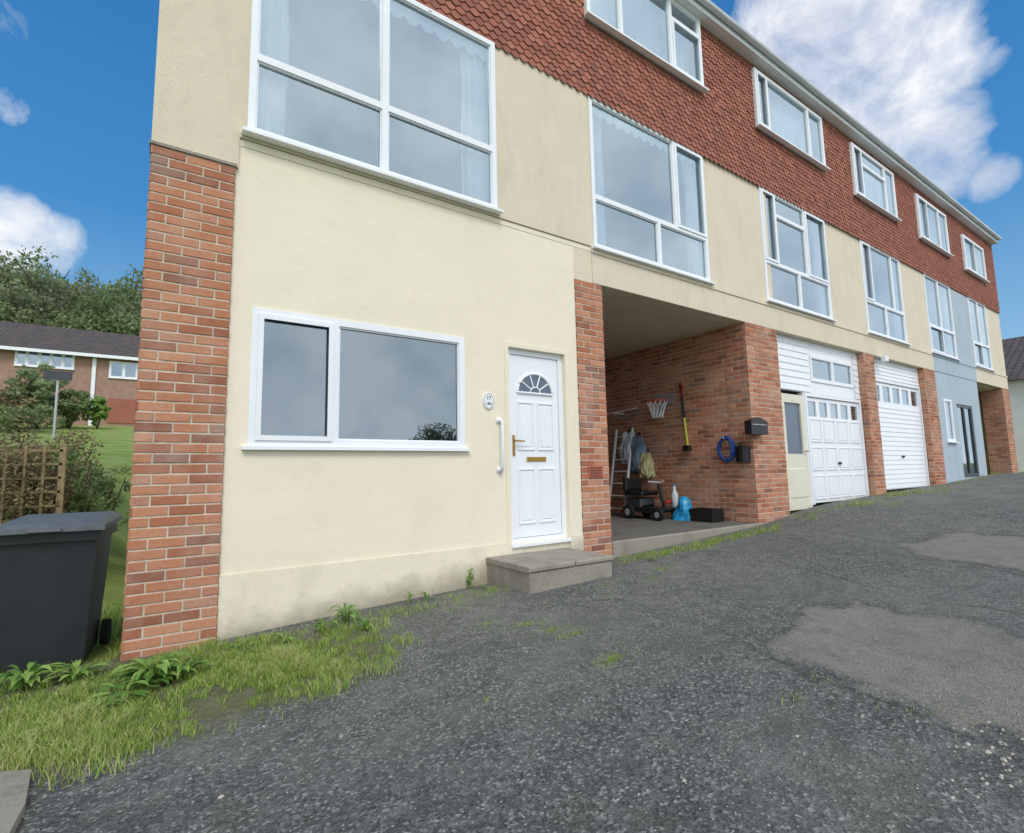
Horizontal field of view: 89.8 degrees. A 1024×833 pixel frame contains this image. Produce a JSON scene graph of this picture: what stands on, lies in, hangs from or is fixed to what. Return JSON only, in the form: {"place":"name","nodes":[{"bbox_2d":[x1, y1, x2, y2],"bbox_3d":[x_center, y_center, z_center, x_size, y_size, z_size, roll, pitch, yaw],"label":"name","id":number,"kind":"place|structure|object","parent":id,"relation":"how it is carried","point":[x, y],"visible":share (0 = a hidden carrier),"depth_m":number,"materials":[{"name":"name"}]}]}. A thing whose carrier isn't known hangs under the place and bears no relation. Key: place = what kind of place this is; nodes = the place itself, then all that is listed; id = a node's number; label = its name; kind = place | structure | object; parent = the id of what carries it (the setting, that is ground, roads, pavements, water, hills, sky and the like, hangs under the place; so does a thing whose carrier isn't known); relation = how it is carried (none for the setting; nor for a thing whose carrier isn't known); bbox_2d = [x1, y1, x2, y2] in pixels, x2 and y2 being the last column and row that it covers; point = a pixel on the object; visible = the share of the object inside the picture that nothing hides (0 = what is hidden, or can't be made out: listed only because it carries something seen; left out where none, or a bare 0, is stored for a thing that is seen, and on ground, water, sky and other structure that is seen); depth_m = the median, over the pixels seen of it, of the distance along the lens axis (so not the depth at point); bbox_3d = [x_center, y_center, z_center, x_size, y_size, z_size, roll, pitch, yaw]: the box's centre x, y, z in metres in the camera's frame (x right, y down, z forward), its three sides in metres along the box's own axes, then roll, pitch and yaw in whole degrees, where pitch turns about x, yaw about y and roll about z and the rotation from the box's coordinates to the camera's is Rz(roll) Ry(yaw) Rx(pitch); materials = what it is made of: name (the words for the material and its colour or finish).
{"place":"outdoors","nodes":[
{"label":"outdoors","id":0,"kind":"place"},
{"bbox_2d":[0,598,123,699],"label":"garden grass","id":1,"kind":"structure","parent":0,"point":[108,613],"depth_m":4.16,"materials":[{"name":"plant"}]},
{"bbox_2d":[0,424,919,676],"bbox_3d":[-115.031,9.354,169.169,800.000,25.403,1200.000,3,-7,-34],"label":"terrain","id":2,"kind":"structure","parent":0,"point":[116,450],"depth_m":14.60,"materials":[{"name":"plant"}]},
{"bbox_2d":[0,290,31,323],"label":"tree","id":3,"kind":"object","parent":2,"relation":"on","point":[3,312],"visible":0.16,"depth_m":38.95,"materials":[{"name":"green plant"}]},
{"bbox_2d":[0,250,36,277],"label":"tree","id":4,"kind":"object","parent":2,"relation":"on","point":[11,262],"visible":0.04,"depth_m":51.46,"materials":[{"name":"green plant"}]},
{"bbox_2d":[0,288,52,325],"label":"tree","id":5,"kind":"object","parent":2,"relation":"on","point":[38,307],"visible":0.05,"depth_m":41.08,"materials":[{"name":"green plant"}]},
{"bbox_2d":[0,387,53,427],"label":"bush","id":6,"kind":"object","parent":2,"relation":"on","point":[6,402],"visible":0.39,"depth_m":26.71,"materials":[{"name":"green plant"}]},
{"bbox_2d":[0,433,58,521],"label":"bush","id":7,"kind":"object","parent":2,"relation":"on","point":[7,504],"visible":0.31,"depth_m":5.42,"materials":[{"name":"green plant"}]},
{"bbox_2d":[0,404,65,432],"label":"bush","id":8,"kind":"object","parent":2,"relation":"on","point":[39,410],"visible":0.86,"depth_m":25.26,"materials":[{"name":"green plant"}]},
{"bbox_2d":[0,444,67,523],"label":"trellis fence","id":9,"kind":"object","parent":2,"relation":"on","point":[61,464],"visible":0.63,"depth_m":5.56,"materials":[{"name":"brown wood"}]},
{"bbox_2d":[0,253,67,308],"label":"tree","id":10,"kind":"object","parent":2,"relation":"on","point":[15,280],"visible":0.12,"depth_m":45.88,"materials":[{"name":"green plant"}]},
{"bbox_2d":[0,283,70,325],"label":"tree","id":11,"kind":"object","parent":2,"relation":"on","point":[22,300],"visible":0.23,"depth_m":39.73,"materials":[{"name":"green plant"}]},
{"bbox_2d":[1,362,73,428],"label":"bush","id":12,"kind":"object","parent":2,"relation":"on","point":[41,389],"visible":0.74,"depth_m":27.60,"materials":[{"name":"green plant"}]},
{"bbox_2d":[0,438,82,514],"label":"bush","id":13,"kind":"object","parent":2,"relation":"on","point":[49,510],"visible":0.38,"depth_m":5.72,"materials":[{"name":"green plant"}]},
{"bbox_2d":[0,429,84,523],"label":"bush","id":14,"kind":"object","parent":2,"relation":"on","point":[29,472],"visible":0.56,"depth_m":5.49,"materials":[{"name":"green plant"}]},
{"bbox_2d":[0,405,85,498],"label":"bush","id":15,"kind":"object","parent":2,"relation":"on","point":[20,424],"visible":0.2,"depth_m":8.95,"materials":[{"name":"green plant"}]},
{"bbox_2d":[12,246,75,305],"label":"tree","id":16,"kind":"object","parent":2,"relation":"on","point":[35,258],"visible":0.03,"depth_m":52.60,"materials":[{"name":"green plant"}]},
{"bbox_2d":[14,292,75,325],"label":"tree","id":17,"kind":"object","parent":2,"relation":"on","point":[42,304],"visible":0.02,"depth_m":41.86,"materials":[{"name":"green plant"}]},
{"bbox_2d":[13,266,101,317],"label":"tree","id":18,"kind":"object","parent":2,"relation":"on","point":[38,282],"visible":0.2,"depth_m":46.19,"materials":[{"name":"green plant"}]},
{"bbox_2d":[1,426,113,512],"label":"bush","id":19,"kind":"object","parent":2,"relation":"on","point":[64,438],"visible":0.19,"depth_m":7.66,"materials":[{"name":"green plant"}]},
{"bbox_2d":[43,370,72,438],"bbox_3d":[-20.517,-0.428,23.111,1.000,3.250,0.140,3,-7,-34],"label":"road sign","id":20,"kind":"object","parent":2,"relation":"on","point":[57,376],"visible":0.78,"depth_m":23.14,"materials":[{"name":"metal"}]},
{"bbox_2d":[0,511,122,672],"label":"wheelie bin","id":21,"kind":"object","parent":2,"relation":"on","point":[53,570],"visible":1,"depth_m":3.47,"materials":[{"name":"grey plastic"}]},
{"bbox_2d":[25,306,110,331],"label":"tree","id":22,"kind":"object","parent":2,"relation":"on","point":[60,324],"visible":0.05,"depth_m":40.98,"materials":[{"name":"green plant"}]},
{"bbox_2d":[0,321,139,425],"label":"detached house","id":23,"kind":"structure","parent":2,"relation":"on","point":[98,363],"depth_m":33.67,"materials":[{"name":"brick"},{"name":"dark tile"},{"name":"white plastic"}]},
{"bbox_2d":[13,350,74,369],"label":"window","id":24,"kind":"structure","parent":23,"relation":"in","point":[27,364],"depth_m":32.03,"materials":[{"name":"white plastic"}]},
{"bbox_2d":[107,398,135,423],"bbox_3d":[-25.847,-0.357,34.062,1.508,1.625,0.049,3,-7,-34],"label":"garage door","id":25,"kind":"structure","parent":23,"relation":"in","point":[123,411],"depth_m":34.03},
{"bbox_2d":[108,361,137,379],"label":"window","id":26,"kind":"structure","parent":23,"relation":"in","point":[110,362],"depth_m":34.29,"materials":[{"name":"white plastic"}]},
{"bbox_2d":[48,387,94,428],"bbox_3d":[-25.423,-0.470,29.474,2.489,2.548,1.911,1,-7,-18],"label":"bush","id":27,"kind":"object","parent":2,"relation":"on","point":[82,405],"visible":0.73,"depth_m":29.41,"materials":[{"name":"green plant"}]},
{"bbox_2d":[39,444,115,512],"bbox_3d":[-5.487,1.129,6.441,0.788,1.636,0.820,-6,-8,37],"label":"bush","id":28,"kind":"object","parent":2,"relation":"on","point":[79,499],"visible":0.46,"depth_m":6.44,"materials":[{"name":"green plant"}]},
{"bbox_2d":[46,278,112,309],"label":"tree","id":29,"kind":"object","parent":2,"relation":"on","point":[85,287],"visible":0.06,"depth_m":51.88,"materials":[{"name":"green plant"}]},
{"bbox_2d":[45,291,128,333],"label":"tree","id":30,"kind":"object","parent":2,"relation":"on","point":[86,308],"visible":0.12,"depth_m":42.65,"materials":[{"name":"green plant"}]},
{"bbox_2d":[69,267,123,295],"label":"tree","id":31,"kind":"object","parent":2,"relation":"on","point":[85,273],"visible":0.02,"depth_m":58.23,"materials":[{"name":"green plant"}]},
{"bbox_2d":[63,461,131,530],"bbox_3d":[-5.996,1.365,7.490,0.910,1.423,0.760,1,-7,-21],"label":"bush","id":32,"kind":"object","parent":2,"relation":"on","point":[114,502],"visible":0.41,"depth_m":7.52,"materials":[{"name":"green plant"}]},
{"bbox_2d":[85,395,112,428],"bbox_3d":[-24.471,-0.208,30.200,1.307,2.125,1.335,1,-7,-20],"label":"bush","id":33,"kind":"object","parent":2,"relation":"on","point":[99,409],"visible":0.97,"depth_m":30.03,"materials":[{"name":"green plant"}]},
{"bbox_2d":[61,286,140,334],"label":"tree","id":34,"kind":"object","parent":2,"relation":"on","point":[118,325],"visible":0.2,"depth_m":42.34,"materials":[{"name":"green plant"}]},
{"bbox_2d":[80,274,141,318],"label":"tree","id":35,"kind":"object","parent":2,"relation":"on","point":[119,298],"visible":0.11,"depth_m":50.47,"materials":[{"name":"green plant"}]},
{"bbox_2d":[92,299,140,335],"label":"tree","id":36,"kind":"object","parent":2,"relation":"on","point":[133,306],"visible":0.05,"depth_m":45.14,"materials":[{"name":"green plant"}]},
{"bbox_2d":[97,263,143,301],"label":"tree","id":37,"kind":"object","parent":2,"relation":"on","point":[138,275],"visible":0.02,"depth_m":57.01,"materials":[{"name":"green plant"}]},
{"bbox_2d":[108,307,140,335],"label":"tree","id":38,"kind":"object","parent":2,"relation":"on","point":[136,322],"visible":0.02,"depth_m":43.06,"materials":[{"name":"green plant"}]},
{"bbox_2d":[116,278,142,315],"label":"tree","id":39,"kind":"object","parent":2,"relation":"on","point":[131,294],"visible":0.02,"depth_m":52.19,"materials":[{"name":"green plant"}]},
{"bbox_2d":[120,0,611,661],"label":"terraced house","id":40,"kind":"structure","parent":2,"relation":"on","point":[372,366],"depth_m":4.85,"materials":[{"name":"paint"}]},
{"bbox_2d":[257,0,289,136],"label":"net curtain","id":41,"kind":"object","parent":40,"relation":"hanging from","point":[272,85],"visible":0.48,"depth_m":4.51,"materials":[{"name":"fabric"}]},
{"bbox_2d":[241,306,470,450],"bbox_3d":[-1.284,-0.267,4.623,2.016,1.149,0.115,3,-7,-34],"label":"window","id":42,"kind":"structure","parent":40,"relation":"in","point":[255,441],"depth_m":4.42,"materials":[{"name":"white plastic"}]},
{"bbox_2d":[241,0,503,214],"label":"window","id":43,"kind":"structure","parent":40,"relation":"in","point":[257,59],"depth_m":4.94,"materials":[{"name":"white plastic"}]},
{"bbox_2d":[362,0,487,61],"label":"valance","id":44,"kind":"object","parent":40,"relation":"attached to","point":[428,26],"visible":0.89,"depth_m":5.45,"materials":[{"name":"fabric"}]},
{"bbox_2d":[460,46,489,202],"bbox_3d":[-0.393,-3.189,5.685,0.406,2.032,0.076,3,-7,-34],"label":"net curtain","id":45,"kind":"object","parent":40,"relation":"hanging from","point":[475,126],"visible":0.68,"depth_m":5.68,"materials":[{"name":"fabric"}]},
{"bbox_2d":[510,354,561,537],"bbox_3d":[0.271,0.312,5.664,0.653,1.966,0.119,3,-7,-34],"label":"front door","id":46,"kind":"structure","parent":40,"relation":"in","point":[534,399],"depth_m":5.66,"materials":[{"name":"white plastic"}]},
{"bbox_2d":[582,0,789,557],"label":"terraced house","id":47,"kind":"structure","parent":2,"relation":"on","point":[708,340],"depth_m":8.23,"materials":[{"name":"brick"}]},
{"bbox_2d":[592,113,605,245],"bbox_3d":[1.060,-3.084,6.665,0.350,2.086,0.076,3,-7,-34],"label":"net curtain","id":48,"kind":"object","parent":47,"relation":"hanging from","point":[599,190],"visible":0.34,"depth_m":6.71,"materials":[{"name":"fabric"}]},
{"bbox_2d":[609,428,633,508],"bbox_3d":[2.070,1.051,9.822,0.378,1.648,0.476,3,-7,-34],"label":"ladder","id":49,"kind":"object","parent":47,"relation":"on","point":[614,460],"visible":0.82,"depth_m":9.87,"materials":[{"name":"metal"}]},
{"bbox_2d":[618,428,635,463],"bbox_3d":[2.241,0.558,9.876,0.265,0.698,0.495,3,-7,-34],"label":"jacket","id":50,"kind":"object","parent":47,"relation":"hanging from","point":[625,443],"visible":0.71,"depth_m":9.83,"materials":[{"name":"grey fabric"}]},
{"bbox_2d":[630,432,646,472],"bbox_3d":[2.366,0.670,9.684,0.265,0.768,0.430,3,-7,-34],"label":"jacket","id":51,"kind":"object","parent":47,"relation":"hanging from","point":[638,447],"visible":0.77,"depth_m":9.59,"materials":[{"name":"blue fabric"}]},
{"bbox_2d":[590,0,689,74],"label":"window blind","id":52,"kind":"object","parent":47,"relation":"attached to","point":[643,23],"depth_m":7.75,"materials":[{"name":"fabric"}]},
{"bbox_2d":[592,105,696,168],"bbox_3d":[1.928,-3.975,7.313,2.370,0.210,0.002,3,-7,-34],"label":"valance","id":53,"kind":"object","parent":47,"relation":"attached to","point":[627,128],"visible":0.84,"depth_m":7.21,"materials":[{"name":"fabric"}]},
{"bbox_2d":[583,0,708,93],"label":"window","id":54,"kind":"structure","parent":47,"relation":"in","point":[671,24],"depth_m":7.68,"materials":[{"name":"white plastic"}]},
{"bbox_2d":[638,449,654,478],"bbox_3d":[2.473,0.870,9.509,0.265,0.568,0.366,3,-7,-34],"label":"hanging bag","id":55,"kind":"object","parent":47,"relation":"hanging from","point":[646,468],"visible":0.98,"depth_m":9.40,"materials":[{"name":"yellow fabric"}]},
{"bbox_2d":[622,478,675,520],"bbox_3d":[2.410,1.417,8.908,0.558,0.698,0.890,3,-7,-34],"label":"mobility scooter","id":56,"kind":"object","parent":47,"relation":"on","point":[645,506],"visible":0.85,"depth_m":8.93,"materials":[{"name":"plastic"}]},
{"bbox_2d":[587,95,715,285],"bbox_3d":[1.980,-3.055,7.163,2.450,2.074,0.130,3,-7,-34],"label":"window","id":57,"kind":"structure","parent":47,"relation":"in","point":[676,226],"depth_m":7.22,"materials":[{"name":"white plastic"}]},
{"bbox_2d":[646,392,674,417],"bbox_3d":[2.620,-0.201,9.236,0.417,0.452,0.440,3,-7,-34],"label":"basketball hoop","id":58,"kind":"object","parent":47,"relation":"attached to","point":[663,400],"visible":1,"depth_m":9.25,"materials":[{"name":"metal"}]},
{"bbox_2d":[671,484,677,507],"bbox_3d":[2.827,1.470,8.912,0.120,0.579,0.120,3,-7,-34],"label":"bottle","id":59,"kind":"object","parent":47,"relation":"on","point":[674,497],"visible":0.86,"depth_m":8.88,"materials":[{"name":"white plastic"}]},
{"bbox_2d":[672,496,692,520],"bbox_3d":[2.875,1.522,8.533,0.333,0.389,0.402,3,-7,-34],"label":"plastic bag","id":60,"kind":"object","parent":47,"relation":"on","point":[682,508],"visible":0.88,"depth_m":8.46,"materials":[{"name":"plastic"}]},
{"bbox_2d":[679,382,691,450],"bbox_3d":[2.993,-0.013,8.931,0.100,1.210,0.180,3,-7,-34],"label":"garden tool","id":61,"kind":"object","parent":47,"relation":"hanging from","point":[687,447],"visible":1,"depth_m":8.94,"materials":[{"name":"yellow plastic"}]},
{"bbox_2d":[681,159,703,276],"bbox_3d":[2.763,-2.993,7.818,0.397,2.086,0.076,3,-7,-34],"label":"net curtain","id":62,"kind":"object","parent":47,"relation":"hanging from","point":[692,221],"visible":0.73,"depth_m":7.80,"materials":[{"name":"fabric"}]},
{"bbox_2d":[689,508,723,522],"bbox_3d":[3.130,1.585,8.276,0.300,0.198,0.420,3,-7,-34],"label":"crate","id":63,"kind":"object","parent":47,"relation":"on","point":[711,515],"visible":1,"depth_m":8.15,"materials":[{"name":"black plastic"}]},
{"bbox_2d":[717,435,735,461],"bbox_3d":[3.430,0.517,8.230,0.147,0.433,0.315,3,-7,-34],"label":"hose coil","id":64,"kind":"object","parent":47,"relation":"hanging from","point":[732,448],"visible":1,"depth_m":8.19,"materials":[{"name":"plastic"}]},
{"bbox_2d":[734,440,750,461],"bbox_3d":[3.594,0.532,8.048,0.156,0.357,0.278,1,-7,-19],"label":"hanging planter","id":65,"kind":"object","parent":47,"relation":"hanging from","point":[742,453],"visible":1,"depth_m":7.98,"materials":[{"name":"black plastic"}]},
{"bbox_2d":[744,417,767,434],"bbox_3d":[3.765,0.146,7.917,0.449,0.264,0.114,3,-7,-34],"label":"mailbox","id":66,"kind":"object","parent":47,"relation":"attached to","point":[756,426],"visible":1,"depth_m":7.84,"materials":[{"name":"black plastic"}]},
{"bbox_2d":[679,50,886,510],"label":"terraced house","id":67,"kind":"structure","parent":2,"relation":"on","point":[807,165],"depth_m":9.85,"materials":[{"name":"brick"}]},
{"bbox_2d":[759,88,786,139],"bbox_3d":[5.107,-5.479,9.808,2.483,1.127,0.077,3,-7,-34],"label":"window blind","id":68,"kind":"object","parent":67,"relation":"attached to","point":[777,126],"depth_m":9.73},
{"bbox_2d":[750,67,830,171],"bbox_3d":[5.233,-5.503,9.624,2.501,1.125,0.160,3,-7,-34],"label":"window","id":69,"kind":"structure","parent":67,"relation":"in","point":[803,129],"depth_m":9.63,"materials":[{"name":"white plastic"}]},
{"bbox_2d":[781,393,811,510],"bbox_3d":[4.920,0.600,8.885,0.762,1.992,0.110,3,-7,-34],"label":"side door","id":70,"kind":"structure","parent":67,"relation":"in","point":[796,454],"depth_m":8.91,"materials":[{"name":"beige paint"}]},
{"bbox_2d":[758,186,837,322],"bbox_3d":[5.201,-2.889,9.344,2.374,2.062,0.130,3,-7,-34],"label":"window","id":71,"kind":"structure","parent":67,"relation":"in","point":[819,223],"depth_m":9.30,"materials":[{"name":"white plastic"}]},
{"bbox_2d":[808,218,826,315],"bbox_3d":[5.957,-2.829,9.981,0.386,2.074,0.076,3,-7,-34],"label":"net curtain","id":72,"kind":"object","parent":67,"relation":"hanging from","point":[820,294],"visible":0.72,"depth_m":9.96,"materials":[{"name":"fabric"}]},
{"bbox_2d":[809,354,853,387],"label":"window","id":73,"kind":"structure","parent":67,"relation":"in","point":[830,362],"depth_m":9.91,"materials":[{"name":"white plastic"}]},
{"bbox_2d":[807,397,865,502],"bbox_3d":[6.187,0.633,9.759,2.097,1.900,0.070,3,-7,-34],"label":"garage door","id":74,"kind":"structure","parent":67,"relation":"in","point":[836,446],"depth_m":9.71,"materials":[{"name":"white plastic"}]},
{"bbox_2d":[779,129,946,489],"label":"terraced house","id":75,"kind":"structure","parent":2,"relation":"on","point":[886,179],"depth_m":11.90,"materials":[{"name":"ceramic"}]},
{"bbox_2d":[849,142,901,222],"bbox_3d":[8.218,-5.263,11.635,2.298,1.216,0.160,3,-7,-34],"label":"window","id":76,"kind":"structure","parent":75,"relation":"in","point":[873,184],"depth_m":11.59,"materials":[{"name":"white plastic"}]},
{"bbox_2d":[859,239,911,345],"bbox_3d":[8.294,-2.717,11.437,2.167,2.074,0.130,3,-7,-34],"label":"window","id":77,"kind":"structure","parent":75,"relation":"in","point":[881,274],"depth_m":11.44,"materials":[{"name":"white plastic"}]},
{"bbox_2d":[876,382,927,489],"bbox_3d":[8.690,0.444,11.493,2.602,2.307,0.070,3,-7,-34],"label":"garage door","id":78,"kind":"structure","parent":75,"relation":"in","point":[899,412],"depth_m":11.51,"materials":[{"name":"white plastic"}]},
{"bbox_2d":[796,177,987,482],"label":"terraced house","id":79,"kind":"structure","parent":2,"relation":"on","point":[940,213],"depth_m":13.71,"materials":[{"name":"paint"}]},
{"bbox_2d":[914,193,953,257],"bbox_3d":[11.166,-5.035,13.622,2.228,1.205,0.160,3,-7,-34],"label":"window","id":80,"kind":"structure","parent":79,"relation":"in","point":[931,222],"depth_m":13.59,"materials":[{"name":"white plastic"}]},
{"bbox_2d":[922,273,961,360],"bbox_3d":[11.181,-2.563,13.392,1.988,2.074,0.130,3,-7,-34],"label":"window","id":81,"kind":"structure","parent":79,"relation":"in","point":[939,311],"depth_m":13.39,"materials":[{"name":"white plastic"}]},
{"bbox_2d":[943,399,959,442],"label":"window","id":82,"kind":"structure","parent":79,"relation":"in","point":[948,410],"depth_m":13.08,"materials":[{"name":"white plastic"}]},
{"bbox_2d":[956,404,978,477],"bbox_3d":[12.127,0.652,13.726,1.255,1.921,0.060,3,-7,-34],"label":"entrance door","id":83,"kind":"structure","parent":79,"relation":"in","point":[968,447],"depth_m":13.76,"materials":[{"name":"black glass"}]},
{"bbox_2d":[959,212,1018,474],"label":"terraced house","id":84,"kind":"structure","parent":2,"relation":"on","point":[979,238],"depth_m":15.89,"materials":[{"name":"paint"}]},
{"bbox_2d":[959,234,989,282],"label":"window","id":85,"kind":"structure","parent":84,"relation":"in","point":[973,254],"depth_m":15.41,"materials":[{"name":"white plastic"}]},
{"bbox_2d":[967,296,995,371],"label":"window","id":86,"kind":"structure","parent":84,"relation":"in","point":[977,311],"depth_m":15.23,"materials":[{"name":"white plastic"}]},
{"bbox_2d":[1002,336,1023,471],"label":"detached house","id":87,"kind":"structure","parent":2,"relation":"on","point":[1013,350],"depth_m":20.13,"materials":[{"name":"tile"}]},
{"bbox_2d":[0,472,1023,832],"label":"driveway","id":88,"kind":"structure","parent":0,"point":[788,602],"depth_m":2.40,"materials":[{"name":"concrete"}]},
{"bbox_2d":[0,769,30,832],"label":"paving slab","id":89,"kind":"structure","parent":88,"relation":"on","point":[14,787],"depth_m":1.94,"materials":[{"name":"concrete"}]},
{"bbox_2d":[0,661,67,690],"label":"weed plant","id":90,"kind":"object","parent":88,"relation":"on","point":[26,675],"visible":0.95,"depth_m":3.05,"materials":[{"name":"green plant"}]},
{"bbox_2d":[40,659,111,682],"bbox_3d":[-2.682,1.575,3.144,0.332,0.104,0.291,-1,-6,2],"label":"weed plant","id":91,"kind":"object","parent":88,"relation":"on","point":[76,669],"visible":0.92,"depth_m":3.15,"materials":[{"name":"green plant"}]},
{"bbox_2d":[72,699,129,720],"bbox_3d":[-2.156,1.528,2.672,0.206,0.069,0.243,-5,-7,29],"label":"weed plant","id":92,"kind":"object","parent":88,"relation":"on","point":[113,702],"visible":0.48,"depth_m":2.69,"materials":[{"name":"green plant"}]},
{"bbox_2d":[88,675,158,702],"bbox_3d":[-2.139,1.524,2.838,0.337,0.106,0.288,3,-7,-34],"label":"weed plant","id":93,"kind":"object","parent":88,"relation":"on","point":[131,683],"visible":0.79,"depth_m":2.85,"materials":[{"name":"green plant"}]},
{"bbox_2d":[107,652,191,684],"bbox_3d":[-2.133,1.507,3.039,0.415,0.172,0.416,3,-7,-34],"label":"weed plant","id":94,"kind":"object","parent":88,"relation":"on","point":[161,666],"visible":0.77,"depth_m":2.99,"materials":[{"name":"green plant"}]},
{"bbox_2d":[167,658,210,678],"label":"weed plant","id":95,"kind":"object","parent":88,"relation":"on","point":[190,662],"visible":0.82,"depth_m":3.11,"materials":[{"name":"green plant"}]},
{"bbox_2d":[0,616,423,790],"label":"grass","id":96,"kind":"structure","parent":88,"relation":"on","point":[85,732],"depth_m":2.78,"materials":[{"name":"plant"}]},
{"bbox_2d":[312,618,338,632],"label":"weed plant","id":97,"kind":"object","parent":88,"relation":"on","point":[321,625],"visible":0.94,"depth_m":3.76,"materials":[{"name":"green plant"}]},
{"bbox_2d":[328,603,361,623],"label":"weed plant","id":98,"kind":"object","parent":88,"relation":"on","point":[345,617],"visible":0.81,"depth_m":3.91,"materials":[{"name":"green plant"}]},
{"bbox_2d":[354,617,375,630],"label":"weed plant","id":99,"kind":"object","parent":88,"relation":"on","point":[366,626],"visible":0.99,"depth_m":3.73,"materials":[{"name":"green plant"}]},
{"bbox_2d":[486,548,613,593],"bbox_3d":[0.380,1.609,5.051,1.036,0.456,0.729,3,-7,-34],"label":"doorstep","id":100,"kind":"object","parent":88,"relation":"on","point":[534,572],"visible":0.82,"depth_m":4.82,"materials":[{"name":"concrete"}]},
{"bbox_2d":[218,471,1023,744],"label":"grass tufts","id":101,"kind":"object","parent":88,"relation":"on","point":[699,546],"visible":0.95,"depth_m":4.51,"materials":[{"name":"plant"}]},
{"bbox_2d":[0,0,1023,339],"label":"sky","id":102,"kind":"structure","parent":0,"point":[940,83],"materials":[{"name":"blue"}]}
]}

